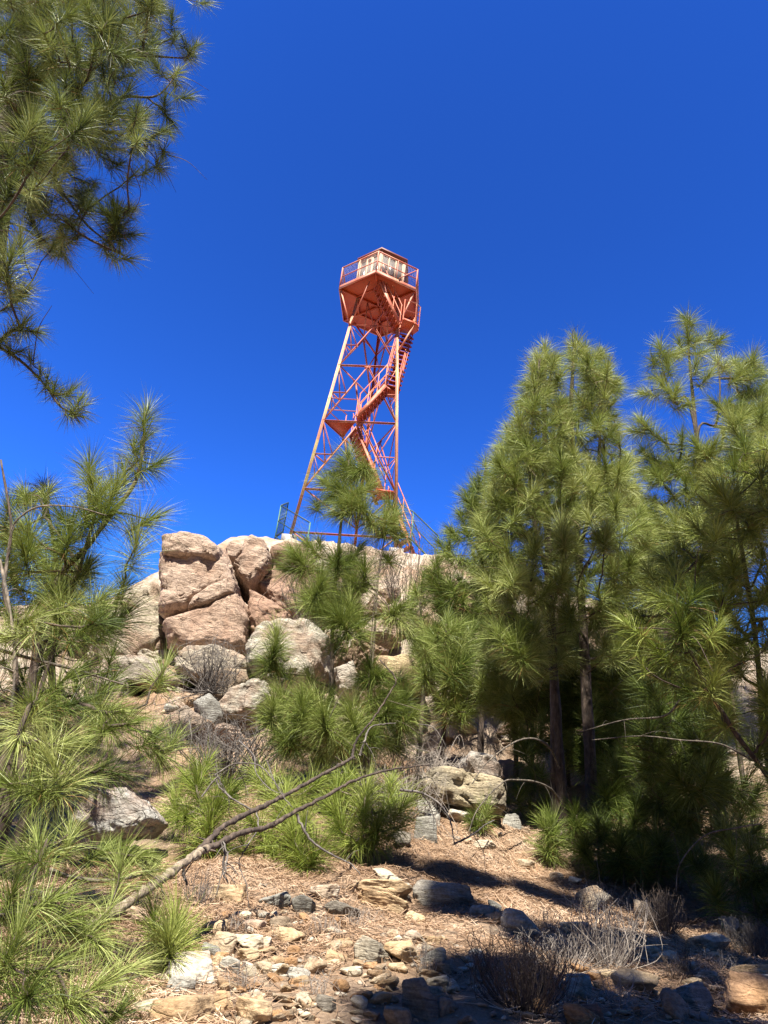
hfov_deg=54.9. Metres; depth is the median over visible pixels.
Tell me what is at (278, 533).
safety fence
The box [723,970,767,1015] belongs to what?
stone
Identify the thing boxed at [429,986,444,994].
stone
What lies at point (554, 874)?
stone
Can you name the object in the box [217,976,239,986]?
stone
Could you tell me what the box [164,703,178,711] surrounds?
stone
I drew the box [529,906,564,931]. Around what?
dry shrub
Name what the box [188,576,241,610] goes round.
boulder
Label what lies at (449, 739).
stone
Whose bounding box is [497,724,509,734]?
stone
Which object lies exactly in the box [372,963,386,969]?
stone
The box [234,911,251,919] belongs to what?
stone
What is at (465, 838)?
bare branch
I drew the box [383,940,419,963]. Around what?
stone
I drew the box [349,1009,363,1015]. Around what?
stone
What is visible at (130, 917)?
stone
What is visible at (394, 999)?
stone
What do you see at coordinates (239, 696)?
boulder
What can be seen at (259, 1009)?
stone
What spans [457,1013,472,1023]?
stone
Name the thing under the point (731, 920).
stone
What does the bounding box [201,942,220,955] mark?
stone
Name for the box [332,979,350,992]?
stone
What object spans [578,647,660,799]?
pine tree
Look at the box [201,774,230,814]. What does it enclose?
bare branch
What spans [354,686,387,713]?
rock
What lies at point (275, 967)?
stone
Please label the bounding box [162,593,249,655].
boulder
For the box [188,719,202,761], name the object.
bare branch
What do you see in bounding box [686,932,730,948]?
stone
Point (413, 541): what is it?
safety fence
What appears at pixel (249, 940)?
stone
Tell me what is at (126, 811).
boulder
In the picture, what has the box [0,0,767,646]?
sky
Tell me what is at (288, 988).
stone
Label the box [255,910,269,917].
stone
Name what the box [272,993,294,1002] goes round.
stone
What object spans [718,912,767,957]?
dry shrub
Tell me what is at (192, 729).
dry shrub
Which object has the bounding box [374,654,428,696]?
boulder
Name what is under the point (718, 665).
pine tree
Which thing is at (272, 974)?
stone
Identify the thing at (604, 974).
stone
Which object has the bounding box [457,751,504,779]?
boulder
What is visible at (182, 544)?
boulder
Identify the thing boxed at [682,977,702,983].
stone
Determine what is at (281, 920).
stone
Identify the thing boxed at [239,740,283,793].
bare branch
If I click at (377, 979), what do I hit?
stone
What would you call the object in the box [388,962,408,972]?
stone
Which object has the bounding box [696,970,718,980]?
stone
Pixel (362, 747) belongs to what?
bare branch
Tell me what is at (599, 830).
pine sapling
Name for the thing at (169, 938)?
pine sapling
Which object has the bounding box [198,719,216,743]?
rock
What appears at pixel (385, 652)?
rock
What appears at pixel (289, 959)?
stone
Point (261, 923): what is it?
stone
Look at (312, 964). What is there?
stone
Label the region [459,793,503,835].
pine sapling
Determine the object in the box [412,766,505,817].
boulder
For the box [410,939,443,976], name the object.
dry shrub
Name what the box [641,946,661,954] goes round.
stone
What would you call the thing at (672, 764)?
pine tree
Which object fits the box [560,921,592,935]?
stone
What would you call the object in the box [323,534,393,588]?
dry shrub
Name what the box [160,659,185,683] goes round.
rock
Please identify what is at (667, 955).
stone
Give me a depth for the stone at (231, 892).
4.80 m
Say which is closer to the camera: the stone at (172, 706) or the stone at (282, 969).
the stone at (282, 969)
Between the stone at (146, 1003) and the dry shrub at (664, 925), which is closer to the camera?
the stone at (146, 1003)
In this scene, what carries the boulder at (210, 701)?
on the ground
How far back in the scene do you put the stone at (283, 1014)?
2.81 m
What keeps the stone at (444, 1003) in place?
on the ground
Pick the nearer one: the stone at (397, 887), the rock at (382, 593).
the stone at (397, 887)
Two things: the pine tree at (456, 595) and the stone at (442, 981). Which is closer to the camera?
the stone at (442, 981)
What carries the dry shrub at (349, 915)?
on the ground
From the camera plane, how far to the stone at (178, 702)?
12.64 m
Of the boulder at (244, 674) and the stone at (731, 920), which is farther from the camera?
the boulder at (244, 674)
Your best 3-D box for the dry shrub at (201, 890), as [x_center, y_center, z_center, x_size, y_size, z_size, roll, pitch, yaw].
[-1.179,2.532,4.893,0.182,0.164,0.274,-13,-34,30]
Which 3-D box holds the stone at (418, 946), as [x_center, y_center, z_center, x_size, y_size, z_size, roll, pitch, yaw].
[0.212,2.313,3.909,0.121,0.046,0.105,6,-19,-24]
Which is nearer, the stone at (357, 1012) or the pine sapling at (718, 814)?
the stone at (357, 1012)
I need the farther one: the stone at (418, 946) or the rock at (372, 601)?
the rock at (372, 601)
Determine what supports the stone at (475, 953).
on the ground
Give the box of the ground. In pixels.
[0,536,767,1023]
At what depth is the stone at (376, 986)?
3.37 m
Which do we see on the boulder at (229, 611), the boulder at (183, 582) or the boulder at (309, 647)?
the boulder at (183, 582)
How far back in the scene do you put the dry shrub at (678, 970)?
4.22 m
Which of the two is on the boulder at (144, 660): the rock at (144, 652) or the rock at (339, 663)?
the rock at (144, 652)
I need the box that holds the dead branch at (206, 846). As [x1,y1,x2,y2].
[88,659,430,933]
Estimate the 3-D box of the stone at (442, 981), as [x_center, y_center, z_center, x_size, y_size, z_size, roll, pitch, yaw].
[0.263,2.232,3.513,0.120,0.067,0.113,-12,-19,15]
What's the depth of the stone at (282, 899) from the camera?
4.91 m
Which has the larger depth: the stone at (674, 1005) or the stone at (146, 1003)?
the stone at (674, 1005)
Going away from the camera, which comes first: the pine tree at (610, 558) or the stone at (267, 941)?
the stone at (267, 941)
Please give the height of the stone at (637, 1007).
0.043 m
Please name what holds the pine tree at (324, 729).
on the ground
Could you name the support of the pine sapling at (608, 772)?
on the ground
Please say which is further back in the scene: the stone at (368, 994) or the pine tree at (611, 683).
the pine tree at (611, 683)
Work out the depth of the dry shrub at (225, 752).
8.97 m
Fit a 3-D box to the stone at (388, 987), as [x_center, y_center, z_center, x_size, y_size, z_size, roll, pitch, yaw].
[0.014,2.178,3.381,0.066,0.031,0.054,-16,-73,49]
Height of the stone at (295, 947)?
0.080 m
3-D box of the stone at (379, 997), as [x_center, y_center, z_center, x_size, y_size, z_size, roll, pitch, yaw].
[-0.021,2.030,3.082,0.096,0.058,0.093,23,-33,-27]
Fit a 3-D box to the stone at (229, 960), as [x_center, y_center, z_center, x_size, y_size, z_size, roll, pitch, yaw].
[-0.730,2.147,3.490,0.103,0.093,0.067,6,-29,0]
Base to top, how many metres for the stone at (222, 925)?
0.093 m
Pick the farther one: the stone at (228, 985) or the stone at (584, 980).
the stone at (584, 980)
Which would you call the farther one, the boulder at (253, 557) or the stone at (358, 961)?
the boulder at (253, 557)
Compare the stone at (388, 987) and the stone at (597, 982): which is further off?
the stone at (597, 982)
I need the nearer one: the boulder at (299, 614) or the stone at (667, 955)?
the stone at (667, 955)
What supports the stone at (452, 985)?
on the ground
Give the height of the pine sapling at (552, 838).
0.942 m
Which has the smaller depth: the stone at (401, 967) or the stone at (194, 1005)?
the stone at (194, 1005)
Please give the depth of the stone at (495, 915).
5.05 m
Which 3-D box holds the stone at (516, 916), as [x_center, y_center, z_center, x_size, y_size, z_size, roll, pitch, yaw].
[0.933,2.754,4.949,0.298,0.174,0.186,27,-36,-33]
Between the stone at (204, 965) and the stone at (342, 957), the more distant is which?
the stone at (342, 957)
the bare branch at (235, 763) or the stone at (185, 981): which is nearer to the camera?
the stone at (185, 981)
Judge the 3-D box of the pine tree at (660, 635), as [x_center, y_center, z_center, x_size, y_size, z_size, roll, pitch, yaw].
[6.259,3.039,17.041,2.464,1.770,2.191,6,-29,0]
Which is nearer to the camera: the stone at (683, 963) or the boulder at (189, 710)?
the stone at (683, 963)
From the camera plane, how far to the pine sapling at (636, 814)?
8.05 m
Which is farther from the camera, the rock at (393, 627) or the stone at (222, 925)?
the rock at (393, 627)
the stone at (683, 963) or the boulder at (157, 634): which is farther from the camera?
the boulder at (157, 634)
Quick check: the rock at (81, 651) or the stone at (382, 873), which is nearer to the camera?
the stone at (382, 873)
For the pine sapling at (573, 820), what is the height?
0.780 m
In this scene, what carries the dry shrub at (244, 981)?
on the ground
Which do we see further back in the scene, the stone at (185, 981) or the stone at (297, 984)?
the stone at (297, 984)
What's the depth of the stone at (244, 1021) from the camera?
2.73 m
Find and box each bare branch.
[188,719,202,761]
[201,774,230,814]
[215,761,282,801]
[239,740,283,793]
[359,721,394,778]
[399,786,454,842]
[418,724,449,754]
[453,819,499,870]
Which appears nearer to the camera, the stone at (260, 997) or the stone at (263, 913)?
the stone at (260, 997)
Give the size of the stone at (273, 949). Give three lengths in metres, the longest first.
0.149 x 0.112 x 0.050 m
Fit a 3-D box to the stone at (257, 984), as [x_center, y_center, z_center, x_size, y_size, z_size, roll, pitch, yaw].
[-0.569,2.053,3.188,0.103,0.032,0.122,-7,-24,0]
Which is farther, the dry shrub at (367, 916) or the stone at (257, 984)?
the dry shrub at (367, 916)
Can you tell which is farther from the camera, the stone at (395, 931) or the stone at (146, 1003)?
the stone at (395, 931)
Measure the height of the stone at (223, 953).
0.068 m
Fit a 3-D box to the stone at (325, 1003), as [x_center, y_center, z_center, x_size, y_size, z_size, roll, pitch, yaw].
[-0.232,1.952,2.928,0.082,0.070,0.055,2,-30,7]
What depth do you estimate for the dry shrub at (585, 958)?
4.10 m
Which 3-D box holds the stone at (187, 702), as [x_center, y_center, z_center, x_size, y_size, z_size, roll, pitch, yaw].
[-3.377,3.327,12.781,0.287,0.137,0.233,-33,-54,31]
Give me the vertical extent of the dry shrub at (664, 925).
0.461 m
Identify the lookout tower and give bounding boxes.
[281,247,420,554]
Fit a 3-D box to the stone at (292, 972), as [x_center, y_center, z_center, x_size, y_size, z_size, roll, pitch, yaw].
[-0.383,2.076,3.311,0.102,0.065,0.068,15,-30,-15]
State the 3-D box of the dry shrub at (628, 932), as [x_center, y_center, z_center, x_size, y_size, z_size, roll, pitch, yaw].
[1.307,2.388,4.372,0.615,0.659,0.590,24,-34,-28]
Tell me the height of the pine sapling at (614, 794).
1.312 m
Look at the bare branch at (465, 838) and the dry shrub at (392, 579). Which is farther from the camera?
the dry shrub at (392, 579)
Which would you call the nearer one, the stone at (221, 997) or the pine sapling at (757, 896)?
the stone at (221, 997)
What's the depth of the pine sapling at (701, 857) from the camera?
6.82 m
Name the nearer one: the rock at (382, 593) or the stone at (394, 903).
the stone at (394, 903)
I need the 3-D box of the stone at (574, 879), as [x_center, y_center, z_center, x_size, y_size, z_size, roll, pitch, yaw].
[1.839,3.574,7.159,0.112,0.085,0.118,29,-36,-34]
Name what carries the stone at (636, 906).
on the ground
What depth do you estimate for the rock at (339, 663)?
15.24 m
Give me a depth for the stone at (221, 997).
2.83 m
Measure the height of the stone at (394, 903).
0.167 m
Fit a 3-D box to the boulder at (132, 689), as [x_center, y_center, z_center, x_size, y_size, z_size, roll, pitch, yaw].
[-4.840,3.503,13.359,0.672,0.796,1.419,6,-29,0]
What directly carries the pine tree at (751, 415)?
on the ground
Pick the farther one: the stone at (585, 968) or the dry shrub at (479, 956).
the stone at (585, 968)
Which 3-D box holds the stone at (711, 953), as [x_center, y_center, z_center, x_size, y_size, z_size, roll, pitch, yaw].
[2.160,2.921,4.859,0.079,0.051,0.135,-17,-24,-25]
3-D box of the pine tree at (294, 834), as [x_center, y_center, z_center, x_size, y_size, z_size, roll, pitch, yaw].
[-0.870,2.729,6.516,1.344,1.473,1.555,6,-29,0]
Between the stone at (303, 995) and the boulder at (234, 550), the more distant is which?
the boulder at (234, 550)
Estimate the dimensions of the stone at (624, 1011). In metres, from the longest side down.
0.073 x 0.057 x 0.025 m
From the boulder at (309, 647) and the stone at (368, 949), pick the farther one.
the boulder at (309, 647)
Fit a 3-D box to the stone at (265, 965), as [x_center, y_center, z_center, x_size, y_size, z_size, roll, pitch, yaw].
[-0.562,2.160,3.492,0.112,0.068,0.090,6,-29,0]
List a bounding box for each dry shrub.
[144,701,222,750]
[152,627,262,705]
[166,699,292,786]
[177,861,223,906]
[184,884,215,895]
[215,912,250,931]
[221,960,263,996]
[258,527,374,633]
[299,966,342,998]
[309,911,340,937]
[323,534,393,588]
[330,760,459,836]
[341,907,368,926]
[342,519,455,620]
[359,902,383,923]
[360,733,474,812]
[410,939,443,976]
[450,914,596,1023]
[453,935,499,975]
[511,927,626,973]
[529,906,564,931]
[555,858,668,969]
[594,970,649,1008]
[637,880,688,937]
[657,952,692,981]
[670,945,712,971]
[701,945,738,970]
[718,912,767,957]
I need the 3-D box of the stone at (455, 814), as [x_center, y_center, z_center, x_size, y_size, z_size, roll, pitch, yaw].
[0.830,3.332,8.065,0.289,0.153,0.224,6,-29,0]
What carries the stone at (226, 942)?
on the ground
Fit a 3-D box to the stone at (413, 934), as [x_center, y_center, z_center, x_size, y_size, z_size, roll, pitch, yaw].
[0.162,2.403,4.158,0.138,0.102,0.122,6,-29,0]
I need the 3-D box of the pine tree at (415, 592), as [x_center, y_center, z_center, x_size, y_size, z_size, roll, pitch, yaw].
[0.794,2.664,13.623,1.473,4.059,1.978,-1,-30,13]
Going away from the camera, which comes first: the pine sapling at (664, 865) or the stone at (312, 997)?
the stone at (312, 997)
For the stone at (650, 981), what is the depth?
3.85 m
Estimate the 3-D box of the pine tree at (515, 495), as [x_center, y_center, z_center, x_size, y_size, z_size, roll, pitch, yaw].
[2.086,0.174,10.661,2.068,8.762,3.756,-2,-30,14]
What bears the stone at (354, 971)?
on the ground
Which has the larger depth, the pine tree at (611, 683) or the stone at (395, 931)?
the pine tree at (611, 683)
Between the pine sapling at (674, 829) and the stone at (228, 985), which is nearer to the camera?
the stone at (228, 985)
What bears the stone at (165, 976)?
on the ground
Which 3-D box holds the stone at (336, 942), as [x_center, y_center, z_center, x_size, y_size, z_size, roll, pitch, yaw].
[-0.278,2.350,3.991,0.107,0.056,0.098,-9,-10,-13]
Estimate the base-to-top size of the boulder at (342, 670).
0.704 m
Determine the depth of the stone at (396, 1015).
2.88 m
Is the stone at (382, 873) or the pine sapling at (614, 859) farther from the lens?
the pine sapling at (614, 859)
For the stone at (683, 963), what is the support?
on the ground
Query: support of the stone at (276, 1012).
on the ground
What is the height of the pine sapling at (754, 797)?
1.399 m
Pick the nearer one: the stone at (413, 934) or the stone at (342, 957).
the stone at (342, 957)
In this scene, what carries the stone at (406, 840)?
on the ground
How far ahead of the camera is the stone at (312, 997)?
2.94 m
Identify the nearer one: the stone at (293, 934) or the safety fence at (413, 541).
the stone at (293, 934)
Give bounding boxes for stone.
[117,906,146,925]
[132,998,158,1017]
[148,994,215,1023]
[154,972,169,982]
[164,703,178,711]
[166,950,214,984]
[166,975,195,993]
[169,696,184,708]
[183,698,194,706]
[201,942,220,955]
[204,919,228,933]
[209,931,236,954]
[210,884,246,905]
[212,954,223,964]
[214,952,229,956]
[214,990,232,1013]
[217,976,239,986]
[218,982,234,990]
[219,955,239,973]
[228,1015,251,1023]
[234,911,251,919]
[235,996,272,1023]
[236,934,263,949]
[236,985,246,993]
[237,948,259,961]
[241,965,260,976]
[242,919,266,928]
[245,982,263,989]
[253,994,264,999]
[254,961,273,973]
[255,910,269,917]
[258,891,290,908]
[259,946,276,956]
[263,936,271,946]
[267,955,284,963]
[267,972,283,982]
[269,916,292,927]
[269,1008,298,1021]
[272,963,287,976]
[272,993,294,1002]
[272,1009,283,1021]
[275,927,305,943]
[275,963,290,974]
[280,985,291,992]
[283,1002,300,1009]
[284,957,297,965]
[286,945,303,957]
[287,967,310,978]
[288,978,303,986]
[291,895,315,911]
[293,975,308,984]
[295,991,310,1001]
[297,998,312,1011]
[299,912,309,923]
[304,957,326,974]
[307,1015,315,1020]
[309,884,339,901]
[309,995,316,1002]
[316,994,335,1012]
[322,940,341,949]
[324,900,359,919]
[325,949,339,962]
[331,1019,343,1023]
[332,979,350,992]
[337,938,352,948]
[337,952,347,961]
[339,966,362,976]
[348,879,412,897]
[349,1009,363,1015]
[350,990,372,999]
[350,995,367,1008]
[353,959,363,965]
[354,935,391,963]
[357,888,408,913]
[362,962,376,968]
[363,1011,379,1020]
[367,969,386,978]
[368,973,386,983]
[368,991,391,1003]
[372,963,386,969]
[373,868,401,880]
[373,984,385,989]
[377,976,398,988]
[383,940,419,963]
[383,1006,411,1023]
[384,971,391,978]
[385,985,392,991]
[387,929,398,936]
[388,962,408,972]
[391,995,399,1003]
[394,831,410,846]
[401,977,439,1021]
[403,929,424,943]
[404,911,424,923]
[413,879,474,906]
[414,816,437,843]
[416,800,440,825]
[416,944,434,952]
[420,947,446,963]
[420,969,441,977]
[426,936,440,944]
[427,975,448,990]
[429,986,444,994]
[433,963,451,976]
[434,993,455,1013]
[437,736,453,747]
[437,996,458,1016]
[444,978,459,992]
[448,809,470,822]
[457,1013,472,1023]
[460,722,477,733]
[467,948,483,960]
[469,905,498,917]
[473,840,495,849]
[485,911,502,923]
[488,899,501,909]
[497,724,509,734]
[500,908,543,936]
[502,813,521,830]
[516,859,534,868]
[518,1011,535,1021]
[532,997,552,1019]
[549,872,563,878]
[552,1007,563,1014]
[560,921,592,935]
[563,1003,599,1023]
[565,973,592,996]
[568,876,581,883]
[573,963,588,971]
[575,885,612,911]
[582,1003,605,1023]
[585,971,601,980]
[592,977,614,991]
[598,969,615,977]
[599,990,613,999]
[611,967,660,995]
[615,1008,630,1014]
[630,1005,640,1015]
[633,899,652,921]
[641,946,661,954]
[652,950,679,965]
[659,987,689,1022]
[673,981,713,1012]
[679,961,691,971]
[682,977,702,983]
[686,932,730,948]
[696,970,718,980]
[704,951,718,956]
[718,916,738,931]
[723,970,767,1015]
[729,964,767,973]
[739,921,754,932]
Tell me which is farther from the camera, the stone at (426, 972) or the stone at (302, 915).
the stone at (302, 915)
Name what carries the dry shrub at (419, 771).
on the ground
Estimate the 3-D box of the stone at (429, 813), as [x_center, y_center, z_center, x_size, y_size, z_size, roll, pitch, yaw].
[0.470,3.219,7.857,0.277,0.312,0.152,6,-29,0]
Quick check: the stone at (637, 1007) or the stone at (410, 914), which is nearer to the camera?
the stone at (637, 1007)
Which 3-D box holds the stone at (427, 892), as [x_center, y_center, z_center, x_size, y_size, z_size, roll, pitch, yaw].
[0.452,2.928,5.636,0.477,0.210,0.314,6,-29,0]
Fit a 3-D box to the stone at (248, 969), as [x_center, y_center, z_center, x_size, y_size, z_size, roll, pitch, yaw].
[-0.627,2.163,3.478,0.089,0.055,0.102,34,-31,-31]
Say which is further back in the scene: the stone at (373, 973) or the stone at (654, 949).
the stone at (654, 949)
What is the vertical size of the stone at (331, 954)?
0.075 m
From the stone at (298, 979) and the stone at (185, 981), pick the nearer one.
the stone at (185, 981)
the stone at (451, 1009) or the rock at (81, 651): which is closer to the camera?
the stone at (451, 1009)
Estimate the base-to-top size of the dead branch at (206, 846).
2.457 m
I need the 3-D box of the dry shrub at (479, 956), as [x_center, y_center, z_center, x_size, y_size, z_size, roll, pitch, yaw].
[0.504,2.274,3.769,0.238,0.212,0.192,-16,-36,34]
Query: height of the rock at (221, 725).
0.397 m
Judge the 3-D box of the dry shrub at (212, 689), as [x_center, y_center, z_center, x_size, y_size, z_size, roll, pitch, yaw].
[-3.007,2.837,13.155,1.689,1.607,1.545,6,-29,0]
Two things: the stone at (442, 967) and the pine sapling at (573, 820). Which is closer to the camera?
the stone at (442, 967)
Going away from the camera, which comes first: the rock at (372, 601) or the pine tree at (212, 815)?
the pine tree at (212, 815)
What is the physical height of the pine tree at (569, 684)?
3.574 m
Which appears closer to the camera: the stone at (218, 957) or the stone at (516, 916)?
the stone at (218, 957)
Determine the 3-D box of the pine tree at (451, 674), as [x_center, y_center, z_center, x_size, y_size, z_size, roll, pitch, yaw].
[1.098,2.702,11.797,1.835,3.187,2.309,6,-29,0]
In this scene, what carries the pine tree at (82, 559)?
on the ground
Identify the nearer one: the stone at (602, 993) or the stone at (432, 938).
the stone at (602, 993)
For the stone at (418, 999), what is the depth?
3.00 m
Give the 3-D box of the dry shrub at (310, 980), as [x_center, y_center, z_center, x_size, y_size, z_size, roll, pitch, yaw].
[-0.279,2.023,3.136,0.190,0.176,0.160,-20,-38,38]
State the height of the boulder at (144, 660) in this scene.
1.094 m
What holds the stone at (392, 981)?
on the ground
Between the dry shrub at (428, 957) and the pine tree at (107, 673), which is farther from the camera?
the pine tree at (107, 673)
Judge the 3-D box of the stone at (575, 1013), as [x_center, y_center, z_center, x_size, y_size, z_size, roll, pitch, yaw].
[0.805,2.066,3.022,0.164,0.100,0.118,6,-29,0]
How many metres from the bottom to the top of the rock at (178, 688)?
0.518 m
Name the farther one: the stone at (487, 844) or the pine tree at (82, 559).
the stone at (487, 844)
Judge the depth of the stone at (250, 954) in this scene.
3.65 m
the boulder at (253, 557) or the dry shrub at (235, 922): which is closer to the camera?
the dry shrub at (235, 922)
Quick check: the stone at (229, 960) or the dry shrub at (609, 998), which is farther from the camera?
the stone at (229, 960)
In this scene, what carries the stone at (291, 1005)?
on the ground
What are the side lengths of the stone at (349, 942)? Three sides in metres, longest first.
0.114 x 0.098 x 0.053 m
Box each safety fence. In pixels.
[274,502,310,541]
[393,503,438,554]
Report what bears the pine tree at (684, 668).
on the ground
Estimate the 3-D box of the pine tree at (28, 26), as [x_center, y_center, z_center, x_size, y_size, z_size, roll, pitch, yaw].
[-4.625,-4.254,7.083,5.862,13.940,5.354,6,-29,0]
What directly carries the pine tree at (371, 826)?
on the ground
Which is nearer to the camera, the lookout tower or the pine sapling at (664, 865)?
the pine sapling at (664, 865)
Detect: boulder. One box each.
[68,787,167,847]
[84,654,195,698]
[92,582,172,660]
[92,678,140,699]
[158,548,241,619]
[161,531,222,560]
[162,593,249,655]
[169,705,210,736]
[174,644,252,692]
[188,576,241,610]
[193,693,225,723]
[209,666,251,700]
[219,678,272,721]
[226,542,242,569]
[233,535,272,604]
[245,618,328,699]
[247,590,293,636]
[258,541,321,626]
[334,660,358,704]
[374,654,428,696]
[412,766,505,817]
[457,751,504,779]
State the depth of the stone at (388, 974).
3.45 m
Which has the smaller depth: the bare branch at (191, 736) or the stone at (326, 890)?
the stone at (326, 890)
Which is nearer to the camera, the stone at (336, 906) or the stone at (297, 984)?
the stone at (297, 984)
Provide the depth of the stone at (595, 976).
3.91 m
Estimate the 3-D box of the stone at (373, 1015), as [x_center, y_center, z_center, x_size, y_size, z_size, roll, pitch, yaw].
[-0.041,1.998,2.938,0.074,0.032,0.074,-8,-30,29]
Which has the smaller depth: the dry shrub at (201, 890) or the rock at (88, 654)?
the dry shrub at (201, 890)
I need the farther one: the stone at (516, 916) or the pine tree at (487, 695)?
the pine tree at (487, 695)
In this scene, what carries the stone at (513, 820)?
on the ground
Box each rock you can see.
[63,637,90,659]
[87,647,100,672]
[137,649,174,663]
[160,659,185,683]
[174,687,190,693]
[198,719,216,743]
[213,723,241,747]
[237,714,258,732]
[327,632,348,667]
[346,639,388,674]
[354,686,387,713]
[361,623,401,649]
[367,595,389,618]
[378,587,400,603]
[378,619,410,638]
[414,609,434,629]
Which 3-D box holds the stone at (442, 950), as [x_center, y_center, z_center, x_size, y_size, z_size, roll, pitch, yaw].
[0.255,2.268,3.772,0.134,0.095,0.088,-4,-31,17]
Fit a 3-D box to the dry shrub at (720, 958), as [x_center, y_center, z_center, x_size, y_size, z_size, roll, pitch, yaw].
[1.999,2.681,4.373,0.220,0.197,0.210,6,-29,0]
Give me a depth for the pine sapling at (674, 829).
7.79 m
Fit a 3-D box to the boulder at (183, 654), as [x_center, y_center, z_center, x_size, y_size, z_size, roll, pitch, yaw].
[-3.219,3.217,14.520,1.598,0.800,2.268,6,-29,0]
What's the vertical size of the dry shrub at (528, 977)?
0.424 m
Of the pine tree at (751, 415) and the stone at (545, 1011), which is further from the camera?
the pine tree at (751, 415)
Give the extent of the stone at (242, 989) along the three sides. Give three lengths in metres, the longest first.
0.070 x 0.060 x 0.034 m
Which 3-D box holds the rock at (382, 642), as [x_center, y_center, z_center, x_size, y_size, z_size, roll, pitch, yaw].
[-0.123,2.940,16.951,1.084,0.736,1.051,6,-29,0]
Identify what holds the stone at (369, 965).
on the ground
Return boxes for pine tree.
[0,0,223,435]
[0,382,189,859]
[0,459,200,843]
[0,468,142,854]
[0,802,177,1023]
[145,733,263,864]
[220,751,350,876]
[242,433,440,817]
[299,755,435,867]
[398,561,446,760]
[405,602,496,765]
[412,452,513,752]
[457,332,610,842]
[466,614,559,788]
[490,646,577,798]
[543,615,598,786]
[544,320,665,833]
[562,636,645,798]
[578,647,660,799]
[580,420,767,891]
[608,658,754,874]
[609,300,767,800]
[612,605,713,671]
[646,631,747,743]
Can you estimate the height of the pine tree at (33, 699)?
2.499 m
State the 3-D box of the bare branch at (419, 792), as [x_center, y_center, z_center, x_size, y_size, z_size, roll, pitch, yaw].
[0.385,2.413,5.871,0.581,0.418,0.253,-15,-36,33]
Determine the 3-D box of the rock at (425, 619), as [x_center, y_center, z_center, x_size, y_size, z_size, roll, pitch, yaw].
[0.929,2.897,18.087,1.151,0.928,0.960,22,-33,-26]
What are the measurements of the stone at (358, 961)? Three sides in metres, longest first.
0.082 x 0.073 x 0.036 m
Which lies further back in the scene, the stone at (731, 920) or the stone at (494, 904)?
the stone at (731, 920)
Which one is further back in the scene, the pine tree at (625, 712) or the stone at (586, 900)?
the pine tree at (625, 712)
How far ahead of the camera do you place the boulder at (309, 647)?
13.61 m
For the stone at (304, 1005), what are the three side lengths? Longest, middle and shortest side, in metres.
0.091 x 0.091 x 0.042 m
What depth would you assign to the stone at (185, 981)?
2.96 m
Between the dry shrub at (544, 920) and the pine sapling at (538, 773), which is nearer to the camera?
the dry shrub at (544, 920)
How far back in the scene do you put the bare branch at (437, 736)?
8.08 m
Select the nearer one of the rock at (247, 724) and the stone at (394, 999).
the stone at (394, 999)
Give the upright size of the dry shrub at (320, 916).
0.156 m
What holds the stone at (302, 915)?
on the ground
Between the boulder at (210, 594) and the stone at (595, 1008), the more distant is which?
the boulder at (210, 594)
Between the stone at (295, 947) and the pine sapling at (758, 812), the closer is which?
the stone at (295, 947)
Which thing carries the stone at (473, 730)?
on the ground
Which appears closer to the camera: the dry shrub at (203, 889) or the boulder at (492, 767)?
the dry shrub at (203, 889)
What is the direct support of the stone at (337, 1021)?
on the ground
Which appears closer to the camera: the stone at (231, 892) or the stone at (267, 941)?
the stone at (267, 941)
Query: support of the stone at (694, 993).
on the ground
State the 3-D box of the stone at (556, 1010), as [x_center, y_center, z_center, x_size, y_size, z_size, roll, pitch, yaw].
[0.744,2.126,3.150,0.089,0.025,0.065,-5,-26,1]
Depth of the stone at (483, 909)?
5.21 m
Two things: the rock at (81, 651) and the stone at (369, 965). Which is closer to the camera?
the stone at (369, 965)
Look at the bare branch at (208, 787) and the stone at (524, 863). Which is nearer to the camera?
the bare branch at (208, 787)
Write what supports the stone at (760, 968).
on the ground
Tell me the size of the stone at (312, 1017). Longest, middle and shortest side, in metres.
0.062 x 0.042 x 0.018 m
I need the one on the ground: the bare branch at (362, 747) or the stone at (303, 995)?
the stone at (303, 995)
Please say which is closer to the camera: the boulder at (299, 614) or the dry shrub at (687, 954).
the dry shrub at (687, 954)
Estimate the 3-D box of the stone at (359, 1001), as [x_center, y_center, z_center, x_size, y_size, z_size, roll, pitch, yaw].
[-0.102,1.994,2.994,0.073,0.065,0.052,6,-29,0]
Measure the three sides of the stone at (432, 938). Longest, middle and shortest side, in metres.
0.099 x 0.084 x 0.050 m
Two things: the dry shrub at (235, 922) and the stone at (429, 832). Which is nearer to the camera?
the dry shrub at (235, 922)
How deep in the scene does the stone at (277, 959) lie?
3.59 m
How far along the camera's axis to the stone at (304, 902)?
4.88 m
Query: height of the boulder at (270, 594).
2.014 m
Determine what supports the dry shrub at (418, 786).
on the ground
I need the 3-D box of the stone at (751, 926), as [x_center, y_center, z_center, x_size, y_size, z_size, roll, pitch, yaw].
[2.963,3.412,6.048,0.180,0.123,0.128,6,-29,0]
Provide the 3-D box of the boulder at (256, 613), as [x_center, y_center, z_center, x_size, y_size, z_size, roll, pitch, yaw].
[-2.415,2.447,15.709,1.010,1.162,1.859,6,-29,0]
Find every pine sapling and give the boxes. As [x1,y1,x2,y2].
[121,873,223,979]
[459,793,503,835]
[504,749,553,823]
[522,794,577,870]
[557,786,593,845]
[558,799,635,876]
[560,741,648,838]
[569,813,665,891]
[585,783,669,851]
[592,746,668,827]
[614,807,711,894]
[618,793,733,883]
[655,780,746,851]
[664,799,767,915]
[682,816,767,931]
[693,760,767,865]
[722,775,767,865]
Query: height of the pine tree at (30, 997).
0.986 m

